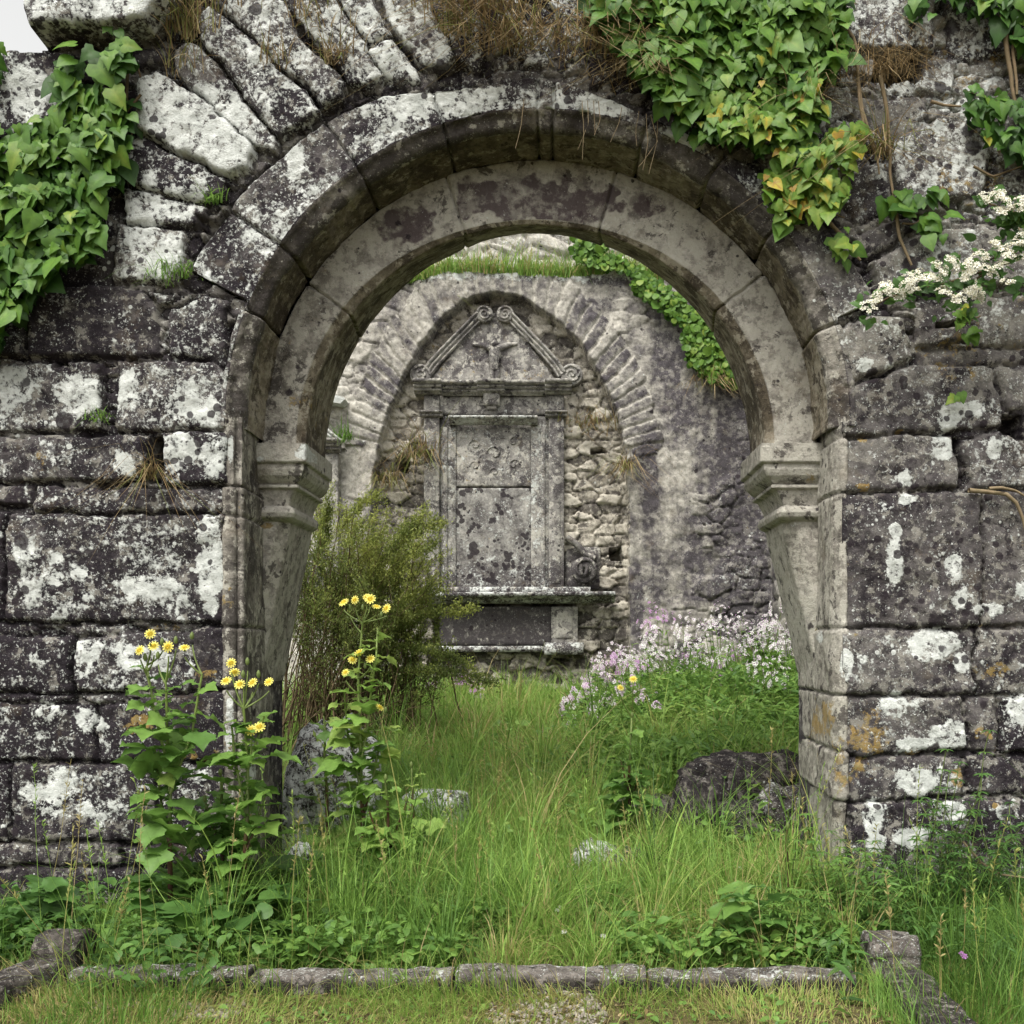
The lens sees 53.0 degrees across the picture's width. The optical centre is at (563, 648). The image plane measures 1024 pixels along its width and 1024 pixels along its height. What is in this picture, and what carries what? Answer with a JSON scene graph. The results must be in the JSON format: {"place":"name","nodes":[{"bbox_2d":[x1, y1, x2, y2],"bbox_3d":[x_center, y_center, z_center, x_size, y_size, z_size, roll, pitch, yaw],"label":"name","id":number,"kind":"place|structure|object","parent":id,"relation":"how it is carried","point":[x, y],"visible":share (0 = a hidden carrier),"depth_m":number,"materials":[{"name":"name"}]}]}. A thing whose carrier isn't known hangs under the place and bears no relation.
{"place":"outdoors","nodes":[
{"label":"outdoors","id":0,"kind":"place"},
{"bbox_2d":[0,0,47,52],"label":"sky","id":1,"kind":"structure","parent":0,"point":[16,33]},
{"bbox_2d":[0,707,1023,1023],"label":"ground","id":2,"kind":"structure","parent":0,"point":[612,1017],"depth_m":2.65,"materials":[{"name":"plant"}]},
{"bbox_2d":[0,874,77,955],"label":"sow thistle","id":3,"kind":"object","parent":2,"relation":"on","point":[48,899],"visible":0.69,"depth_m":3.23,"materials":[{"name":"green plant"}]},
{"bbox_2d":[0,762,240,994],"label":"seeding grass","id":4,"kind":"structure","parent":2,"relation":"on","point":[89,846],"depth_m":3.10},
{"bbox_2d":[113,629,239,936],"bbox_3d":[-1.245,0.457,3.294,0.408,1.041,0.341,0,0,0],"label":"sow thistle","id":5,"kind":"object","parent":2,"relation":"on","point":[160,826],"visible":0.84,"depth_m":3.27,"materials":[{"name":"green plant"}]},
{"bbox_2d":[146,858,263,942],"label":"sow thistle","id":6,"kind":"object","parent":2,"relation":"on","point":[210,879],"visible":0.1,"depth_m":3.35,"materials":[{"name":"green plant"}]},
{"bbox_2d":[181,768,268,893],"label":"sow thistle","id":7,"kind":"object","parent":2,"relation":"on","point":[225,830],"visible":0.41,"depth_m":3.41,"materials":[{"name":"green plant"}]},
{"bbox_2d":[191,657,302,937],"bbox_3d":[-1.020,0.496,3.319,0.367,0.936,0.353,0,0,0],"label":"sow thistle","id":8,"kind":"object","parent":2,"relation":"on","point":[254,790],"visible":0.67,"depth_m":3.28,"materials":[{"name":"green plant"}]},
{"bbox_2d":[264,849,327,882],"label":"sow thistle","id":9,"kind":"object","parent":2,"relation":"on","point":[314,852],"visible":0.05,"depth_m":3.62,"materials":[{"name":"green plant"}]},
{"bbox_2d":[281,841,312,897],"bbox_3d":[-0.954,0.829,3.621,0.140,0.300,0.138,0,0,0],"label":"stone","id":10,"kind":"object","parent":2,"relation":"on","point":[301,847],"visible":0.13,"depth_m":3.59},
{"bbox_2d":[293,707,365,866],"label":"sow thistle","id":11,"kind":"object","parent":2,"relation":"on","point":[324,735],"visible":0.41,"depth_m":4.21,"materials":[{"name":"green plant"}]},
{"bbox_2d":[281,713,380,854],"bbox_3d":[-1.037,0.706,4.551,0.447,0.832,0.422,0,0,0],"label":"boulder","id":12,"kind":"object","parent":2,"relation":"on","point":[295,773],"visible":0.19,"depth_m":4.41,"materials":[{"name":"stone"}]},
{"bbox_2d":[87,990,607,1023],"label":"gravel","id":13,"kind":"structure","parent":2,"relation":"on","point":[582,1009],"depth_m":2.65,"materials":[{"name":"gravel"}]},
{"bbox_2d":[315,594,404,867],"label":"sow thistle","id":14,"kind":"object","parent":2,"relation":"on","point":[355,739],"visible":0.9,"depth_m":3.96,"materials":[{"name":"green plant"}]},
{"bbox_2d":[5,846,760,1022],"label":"kerb grass","id":15,"kind":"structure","parent":2,"relation":"on","point":[679,994],"depth_m":2.75,"materials":[{"name":"plant"}]},
{"bbox_2d":[337,774,430,888],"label":"sow thistle","id":16,"kind":"object","parent":2,"relation":"on","point":[364,829],"visible":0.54,"depth_m":3.72,"materials":[{"name":"green plant"}]},
{"bbox_2d":[282,479,508,751],"bbox_3d":[-1.314,-0.200,6.847,1.827,1.794,1.462,0,0,44],"label":"heath bush","id":17,"kind":"object","parent":2,"relation":"on","point":[360,580],"visible":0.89,"depth_m":6.67,"materials":[{"name":"green plant"}]},
{"bbox_2d":[378,761,451,877],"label":"sow thistle","id":18,"kind":"object","parent":2,"relation":"on","point":[420,797],"visible":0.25,"depth_m":3.98,"materials":[{"name":"green plant"}]},
{"bbox_2d":[402,788,470,828],"bbox_3d":[-0.583,0.801,4.721,0.310,0.310,0.225,0,0,12],"label":"stone block","id":19,"kind":"object","parent":2,"relation":"on","point":[455,792],"depth_m":4.63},
{"bbox_2d":[0,928,976,1023],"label":"grave kerb","id":20,"kind":"structure","parent":2,"relation":"on","point":[572,977],"depth_m":2.79,"materials":[{"name":"stone"}]},
{"bbox_2d":[445,672,539,819],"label":"seeding grass","id":21,"kind":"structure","parent":2,"relation":"on","point":[484,754],"depth_m":5.63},
{"bbox_2d":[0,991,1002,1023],"bbox_3d":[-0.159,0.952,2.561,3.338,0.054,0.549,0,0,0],"label":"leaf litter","id":22,"kind":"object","parent":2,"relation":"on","point":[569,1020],"visible":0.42,"depth_m":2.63,"materials":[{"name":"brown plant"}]},
{"bbox_2d":[0,0,1023,906],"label":"ruined wall","id":23,"kind":"structure","parent":2,"relation":"on","point":[328,230],"depth_m":3.75,"materials":[{"name":"stone"}]},
{"bbox_2d":[0,26,142,363],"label":"ivy","id":24,"kind":"object","parent":23,"relation":"attached to","point":[53,207],"visible":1,"depth_m":3.63,"materials":[{"name":"green plant"}]},
{"bbox_2d":[73,405,116,428],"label":"grass tuft","id":25,"kind":"object","parent":23,"relation":"attached to","point":[95,415],"visible":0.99,"depth_m":3.73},
{"bbox_2d":[13,437,281,566],"bbox_3d":[-1.708,-0.457,3.541,1.261,0.709,1.058,0,0,-29],"label":"grass tuft","id":26,"kind":"object","parent":23,"relation":"attached to","point":[152,470],"visible":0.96,"depth_m":3.66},
{"bbox_2d":[101,248,212,287],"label":"grass tuft","id":27,"kind":"object","parent":23,"relation":"attached to","point":[173,270],"visible":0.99,"depth_m":3.71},
{"bbox_2d":[112,0,233,48],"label":"grass tuft","id":28,"kind":"object","parent":23,"relation":"attached to","point":[187,24],"visible":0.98,"depth_m":3.69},
{"bbox_2d":[154,17,218,86],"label":"grass tuft","id":29,"kind":"object","parent":23,"relation":"attached to","point":[169,54],"visible":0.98,"depth_m":3.70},
{"bbox_2d":[193,178,228,206],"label":"grass tuft","id":30,"kind":"object","parent":23,"relation":"attached to","point":[213,198],"visible":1,"depth_m":3.72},
{"bbox_2d":[182,0,241,16],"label":"grass tuft","id":31,"kind":"object","parent":23,"relation":"attached to","point":[215,4],"visible":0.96,"depth_m":3.72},
{"bbox_2d":[234,14,300,75],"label":"grass tuft","id":32,"kind":"object","parent":23,"relation":"attached to","point":[267,48],"visible":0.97,"depth_m":3.70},
{"bbox_2d":[257,0,367,36],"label":"grass tuft","id":33,"kind":"object","parent":23,"relation":"attached to","point":[317,13],"visible":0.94,"depth_m":3.70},
{"bbox_2d":[276,0,379,71],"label":"grass tuft","id":34,"kind":"object","parent":23,"relation":"attached to","point":[330,60],"visible":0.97,"depth_m":3.70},
{"bbox_2d":[361,0,516,48],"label":"grass tuft","id":35,"kind":"object","parent":23,"relation":"attached to","point":[450,19],"visible":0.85,"depth_m":3.69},
{"bbox_2d":[262,0,720,92],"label":"grass tuft","id":36,"kind":"object","parent":23,"relation":"attached to","point":[471,4],"visible":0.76,"depth_m":3.67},
{"bbox_2d":[319,0,722,113],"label":"grass tuft","id":37,"kind":"object","parent":23,"relation":"attached to","point":[501,35],"visible":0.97,"depth_m":3.67,"materials":[{"name":"plant"}]},
{"bbox_2d":[515,100,657,171],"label":"hanging roots","id":38,"kind":"object","parent":23,"relation":"hanging from","point":[614,132],"visible":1,"depth_m":3.70,"materials":[{"name":"brown plant"}]},
{"bbox_2d":[467,0,780,109],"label":"grass tuft","id":39,"kind":"object","parent":23,"relation":"attached to","point":[600,37],"visible":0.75,"depth_m":3.67,"materials":[{"name":"plant"}]},
{"bbox_2d":[524,7,765,122],"bbox_3d":[0.318,-1.947,3.525,0.994,0.601,0.936,0,0,0],"label":"grass tuft","id":40,"kind":"object","parent":23,"relation":"attached to","point":[622,65],"visible":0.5,"depth_m":3.63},
{"bbox_2d":[574,0,894,196],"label":"ivy","id":41,"kind":"object","parent":23,"relation":"attached to","point":[733,31],"visible":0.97,"depth_m":3.62,"materials":[{"name":"green plant"}]},
{"bbox_2d":[757,120,872,273],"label":"ivy","id":42,"kind":"object","parent":23,"relation":"attached to","point":[797,190],"visible":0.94,"depth_m":3.65,"materials":[{"name":"green plant"}]},
{"bbox_2d":[696,24,946,176],"bbox_3d":[0.908,-1.909,3.625,1.015,0.602,0.703,0,0,0],"label":"grass tuft","id":43,"kind":"object","parent":23,"relation":"attached to","point":[825,87],"visible":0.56,"depth_m":3.63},
{"bbox_2d":[657,2,1023,159],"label":"grass tuft","id":44,"kind":"object","parent":23,"relation":"attached to","point":[873,67],"visible":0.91,"depth_m":3.67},
{"bbox_2d":[689,86,1022,244],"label":"grass tuft","id":45,"kind":"object","parent":23,"relation":"attached to","point":[885,147],"visible":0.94,"depth_m":3.65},
{"bbox_2d":[834,15,955,102],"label":"grass tuft","id":46,"kind":"object","parent":23,"relation":"attached to","point":[905,61],"visible":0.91,"depth_m":3.70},
{"bbox_2d":[875,186,964,265],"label":"ivy","id":47,"kind":"object","parent":23,"relation":"attached to","point":[928,226],"visible":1,"depth_m":3.67,"materials":[{"name":"green plant"}]},
{"bbox_2d":[850,229,1023,330],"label":"hawthorn branch","id":48,"kind":"object","parent":23,"relation":"attached to","point":[965,275],"visible":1,"depth_m":3.53,"materials":[{"name":"white plant"}]},
{"bbox_2d":[972,184,1023,241],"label":"hawthorn branch","id":49,"kind":"object","parent":48,"relation":"attached to","point":[1008,218],"visible":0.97,"depth_m":3.53,"materials":[{"name":"white plant"}]},
{"bbox_2d":[901,0,1023,177],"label":"ivy","id":50,"kind":"object","parent":23,"relation":"attached to","point":[983,111],"visible":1,"depth_m":3.66,"materials":[{"name":"green plant"}]},
{"bbox_2d":[945,303,982,405],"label":"ivy","id":51,"kind":"object","parent":23,"relation":"attached to","point":[960,322],"visible":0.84,"depth_m":3.69,"materials":[{"name":"green plant"}]},
{"bbox_2d":[967,486,1023,527],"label":"creeper","id":52,"kind":"object","parent":23,"relation":"attached to","point":[1001,493],"visible":1,"depth_m":3.71,"materials":[{"name":"brown plant"}]},
{"bbox_2d":[0,622,1023,1023],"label":"grass","id":53,"kind":"structure","parent":2,"relation":"on","point":[714,866],"depth_m":3.47,"materials":[{"name":"plant"}]},
{"bbox_2d":[962,841,1023,877],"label":"dead stick","id":54,"kind":"object","parent":53,"relation":"on","point":[973,853],"visible":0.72,"depth_m":3.35,"materials":[{"name":"brown plant"}]},
{"bbox_2d":[0,717,1023,1023],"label":"ground cover","id":55,"kind":"object","parent":2,"relation":"on","point":[172,909],"visible":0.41,"depth_m":3.02,"materials":[{"name":"green plant"}]},
{"bbox_2d":[199,727,840,959],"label":"seeding grass","id":56,"kind":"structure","parent":2,"relation":"on","point":[539,858],"depth_m":3.33,"materials":[{"name":"plant"}]},
{"bbox_2d":[283,233,771,692],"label":"chancel wall","id":57,"kind":"structure","parent":2,"relation":"on","point":[688,538],"depth_m":10.50,"materials":[{"name":"stone"}]},
{"bbox_2d":[303,429,342,589],"bbox_3d":[-2.662,-1.578,10.439,0.880,1.949,0.522,0,0,0],"label":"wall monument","id":58,"kind":"object","parent":57,"relation":"attached to","point":[333,449],"depth_m":10.34,"materials":[{"name":"stone"}]},
{"bbox_2d":[332,395,348,407],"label":"stone slab","id":59,"kind":"structure","parent":57,"relation":"attached to","point":[340,401],"depth_m":10.30,"materials":[{"name":"stone"}]},
{"bbox_2d":[327,416,358,445],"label":"grass tuft","id":60,"kind":"object","parent":57,"relation":"attached to","point":[347,436],"visible":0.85,"depth_m":10.33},
{"bbox_2d":[349,458,435,499],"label":"grass tuft","id":61,"kind":"object","parent":57,"relation":"attached to","point":[384,478],"visible":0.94,"depth_m":10.53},
{"bbox_2d":[342,388,479,487],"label":"grass tuft","id":62,"kind":"object","parent":57,"relation":"attached to","point":[423,451],"visible":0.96,"depth_m":10.50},
{"bbox_2d":[410,305,615,654],"bbox_3d":[-0.539,-1.740,10.628,2.138,3.603,0.543,0,0,0],"label":"tomb","id":63,"kind":"object","parent":57,"relation":"attached to","point":[503,537],"depth_m":10.61,"materials":[{"name":"stone"}]},
{"bbox_2d":[407,234,663,304],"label":"ledge grass","id":64,"kind":"structure","parent":57,"relation":"on","point":[533,267],"depth_m":10.46,"materials":[{"name":"plant"}]},
{"bbox_2d":[558,403,619,441],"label":"grass tuft","id":65,"kind":"object","parent":57,"relation":"attached to","point":[590,419],"visible":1,"depth_m":10.53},
{"bbox_2d":[575,447,674,494],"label":"grass tuft","id":66,"kind":"object","parent":57,"relation":"attached to","point":[624,464],"visible":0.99,"depth_m":10.39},
{"bbox_2d":[568,237,737,390],"bbox_3d":[1.045,-3.359,10.377,1.994,1.630,0.193,0,0,0],"label":"ivy","id":67,"kind":"object","parent":57,"relation":"attached to","point":[696,335],"visible":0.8,"depth_m":10.35,"materials":[{"name":"green plant"}]},
{"bbox_2d":[673,360,738,399],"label":"grass tuft","id":68,"kind":"object","parent":57,"relation":"attached to","point":[719,378],"visible":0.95,"depth_m":10.29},
{"bbox_2d":[550,696,571,721],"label":"flowering plant","id":69,"kind":"object","parent":2,"relation":"on","point":[562,703],"visible":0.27,"depth_m":7.94,"materials":[{"name":"white plant"}]},
{"bbox_2d":[567,679,597,712],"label":"flowering plant","id":70,"kind":"object","parent":2,"relation":"on","point":[584,685],"visible":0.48,"depth_m":7.49,"materials":[{"name":"pink plant"}]},
{"bbox_2d":[567,837,622,882],"bbox_3d":[0.131,0.869,4.054,0.234,0.234,0.204,0,0,-39],"label":"stone","id":71,"kind":"object","parent":2,"relation":"on","point":[588,854],"visible":0.16,"depth_m":3.99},
{"bbox_2d":[580,652,609,697],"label":"flowering plant","id":72,"kind":"object","parent":2,"relation":"on","point":[600,665],"visible":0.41,"depth_m":8.43,"materials":[{"name":"white plant"}]},
{"bbox_2d":[586,670,625,717],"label":"flowering plant","id":73,"kind":"object","parent":2,"relation":"on","point":[606,680],"visible":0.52,"depth_m":7.52,"materials":[{"name":"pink plant"}]},
{"bbox_2d":[586,644,654,685],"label":"flowering plant","id":74,"kind":"object","parent":2,"relation":"on","point":[627,658],"visible":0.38,"depth_m":9.34,"materials":[{"name":"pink plant"}]},
{"bbox_2d":[587,676,663,847],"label":"sow thistle","id":75,"kind":"object","parent":2,"relation":"on","point":[623,781],"visible":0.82,"depth_m":4.54,"materials":[{"name":"green plant"}]},
{"bbox_2d":[608,650,649,697],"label":"flowering plant","id":76,"kind":"object","parent":2,"relation":"on","point":[612,662],"visible":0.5,"depth_m":8.46,"materials":[{"name":"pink plant"}]},
{"bbox_2d":[606,624,661,680],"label":"flowering plant","id":77,"kind":"object","parent":2,"relation":"on","point":[645,643],"visible":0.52,"depth_m":8.70,"materials":[{"name":"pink plant"}]},
{"bbox_2d":[615,793,670,828],"bbox_3d":[0.414,0.826,4.946,0.370,0.240,0.224,0,0,0],"label":"stone","id":78,"kind":"object","parent":2,"relation":"on","point":[664,803],"visible":0.14,"depth_m":4.87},
{"bbox_2d":[630,688,660,723],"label":"flowering plant","id":79,"kind":"object","parent":2,"relation":"on","point":[642,697],"visible":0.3,"depth_m":7.52,"materials":[{"name":"pink plant"}]},
{"bbox_2d":[619,644,687,691],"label":"flowering plant","id":80,"kind":"object","parent":2,"relation":"on","point":[657,657],"visible":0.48,"depth_m":8.48,"materials":[{"name":"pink plant"}]},
{"bbox_2d":[636,601,675,671],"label":"flowering plant","id":81,"kind":"object","parent":2,"relation":"on","point":[657,618],"visible":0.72,"depth_m":9.57,"materials":[{"name":"pink plant"}]},
{"bbox_2d":[639,612,697,677],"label":"flowering plant","id":82,"kind":"object","parent":2,"relation":"on","point":[684,668],"visible":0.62,"depth_m":8.69,"materials":[{"name":"white plant"}]},
{"bbox_2d":[559,627,798,787],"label":"undergrowth","id":83,"kind":"object","parent":2,"relation":"on","point":[791,704],"visible":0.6,"depth_m":7.12,"materials":[{"name":"green plant"}]},
{"bbox_2d":[677,625,716,668],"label":"flowering plant","id":84,"kind":"object","parent":2,"relation":"on","point":[702,636],"visible":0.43,"depth_m":9.59,"materials":[{"name":"white plant"}]},
{"bbox_2d":[667,774,729,830],"bbox_3d":[0.638,0.765,4.849,0.294,0.337,0.262,0,0,-20],"label":"stone","id":85,"kind":"object","parent":2,"relation":"on","point":[688,784],"visible":0.45,"depth_m":4.76,"materials":[{"name":"stone"}]},
{"bbox_2d":[680,650,722,673],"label":"flowering plant","id":86,"kind":"object","parent":2,"relation":"on","point":[712,659],"visible":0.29,"depth_m":8.92,"materials":[{"name":"white plant"}]},
{"bbox_2d":[684,637,730,672],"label":"flowering plant","id":87,"kind":"object","parent":2,"relation":"on","point":[696,646],"visible":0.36,"depth_m":9.29,"materials":[{"name":"white plant"}]},
{"bbox_2d":[692,601,732,664],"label":"flowering plant","id":88,"kind":"object","parent":2,"relation":"on","point":[716,623],"visible":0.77,"depth_m":9.49,"materials":[{"name":"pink plant"}]},
{"bbox_2d":[714,624,742,679],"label":"flowering plant","id":89,"kind":"object","parent":2,"relation":"on","point":[735,629],"visible":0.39,"depth_m":8.70,"materials":[{"name":"white plant"}]},
{"bbox_2d":[676,749,798,800],"bbox_3d":[0.908,0.697,5.158,0.716,0.363,0.374,0,0,0],"label":"stone slab","id":90,"kind":"object","parent":2,"relation":"on","point":[723,762],"depth_m":5.03,"materials":[{"name":"stone"}]},
{"bbox_2d":[710,797,765,842],"bbox_3d":[0.822,0.811,4.749,0.272,0.240,0.259,0,0,16],"label":"stone","id":91,"kind":"object","parent":2,"relation":"on","point":[753,805],"visible":0.27,"depth_m":4.65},
{"bbox_2d":[721,610,773,694],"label":"flowering plant","id":92,"kind":"object","parent":2,"relation":"on","point":[740,624],"visible":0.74,"depth_m":8.54,"materials":[{"name":"white plant"}]},
{"bbox_2d":[695,881,800,967],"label":"sow thistle","id":93,"kind":"object","parent":2,"relation":"on","point":[732,908],"visible":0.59,"depth_m":3.04,"materials":[{"name":"green plant"}]},
{"bbox_2d":[737,624,783,668],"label":"flowering plant","id":94,"kind":"object","parent":2,"relation":"on","point":[762,645],"visible":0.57,"depth_m":8.47,"materials":[{"name":"white plant"}]},
{"bbox_2d":[744,650,790,704],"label":"flowering plant","id":95,"kind":"object","parent":2,"relation":"on","point":[757,669],"visible":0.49,"depth_m":7.61,"materials":[{"name":"white plant"}]},
{"bbox_2d":[747,601,789,673],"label":"flowering plant","id":96,"kind":"object","parent":2,"relation":"on","point":[775,630],"visible":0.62,"depth_m":8.58,"materials":[{"name":"white plant"}]},
{"bbox_2d":[754,782,798,841],"bbox_3d":[1.010,0.797,4.754,0.293,0.340,0.292,0,0,0],"label":"stone","id":97,"kind":"object","parent":2,"relation":"on","point":[774,814],"visible":0.38,"depth_m":4.65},
{"bbox_2d":[709,886,850,964],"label":"goosegrass","id":98,"kind":"object","parent":2,"relation":"on","point":[824,902],"visible":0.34,"depth_m":3.04,"materials":[{"name":"green plant"}]},
{"bbox_2d":[769,562,792,663],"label":"ruined wall","id":99,"kind":"structure","parent":2,"relation":"on","point":[775,599],"depth_m":10.12,"materials":[{"name":"stone"}]},
{"bbox_2d":[762,822,804,899],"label":"sow thistle","id":100,"kind":"object","parent":2,"relation":"on","point":[787,826],"visible":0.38,"depth_m":3.44,"materials":[{"name":"green plant"}]},
{"bbox_2d":[778,628,796,670],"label":"flowering plant","id":101,"kind":"object","parent":2,"relation":"on","point":[780,641],"visible":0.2,"depth_m":9.08,"materials":[{"name":"white plant"}]},
{"bbox_2d":[763,813,906,918],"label":"goosegrass","id":102,"kind":"object","parent":2,"relation":"on","point":[835,868],"visible":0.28,"depth_m":3.34,"materials":[{"name":"green plant"}]},
{"bbox_2d":[805,840,956,963],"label":"goosegrass","id":103,"kind":"object","parent":2,"relation":"on","point":[880,881],"visible":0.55,"depth_m":3.18,"materials":[{"name":"green plant"}]},
{"bbox_2d":[825,730,996,918],"bbox_3d":[1.192,0.605,3.451,0.528,0.665,0.460,0,0,0],"label":"goosegrass","id":104,"kind":"object","parent":2,"relation":"on","point":[972,813],"visible":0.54,"depth_m":3.46,"materials":[{"name":"green plant"}]},
{"bbox_2d":[822,763,1023,1022],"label":"seeding grass","id":105,"kind":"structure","parent":2,"relation":"on","point":[964,906],"depth_m":2.86,"materials":[{"name":"plant"}]},
{"bbox_2d":[864,761,1023,925],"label":"goosegrass","id":106,"kind":"object","parent":2,"relation":"on","point":[998,879],"visible":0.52,"depth_m":3.36,"materials":[{"name":"green plant"}]},
{"bbox_2d":[954,801,1023,916],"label":"goosegrass","id":107,"kind":"object","parent":2,"relation":"on","point":[1009,827],"visible":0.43,"depth_m":3.47,"materials":[{"name":"green plant"}]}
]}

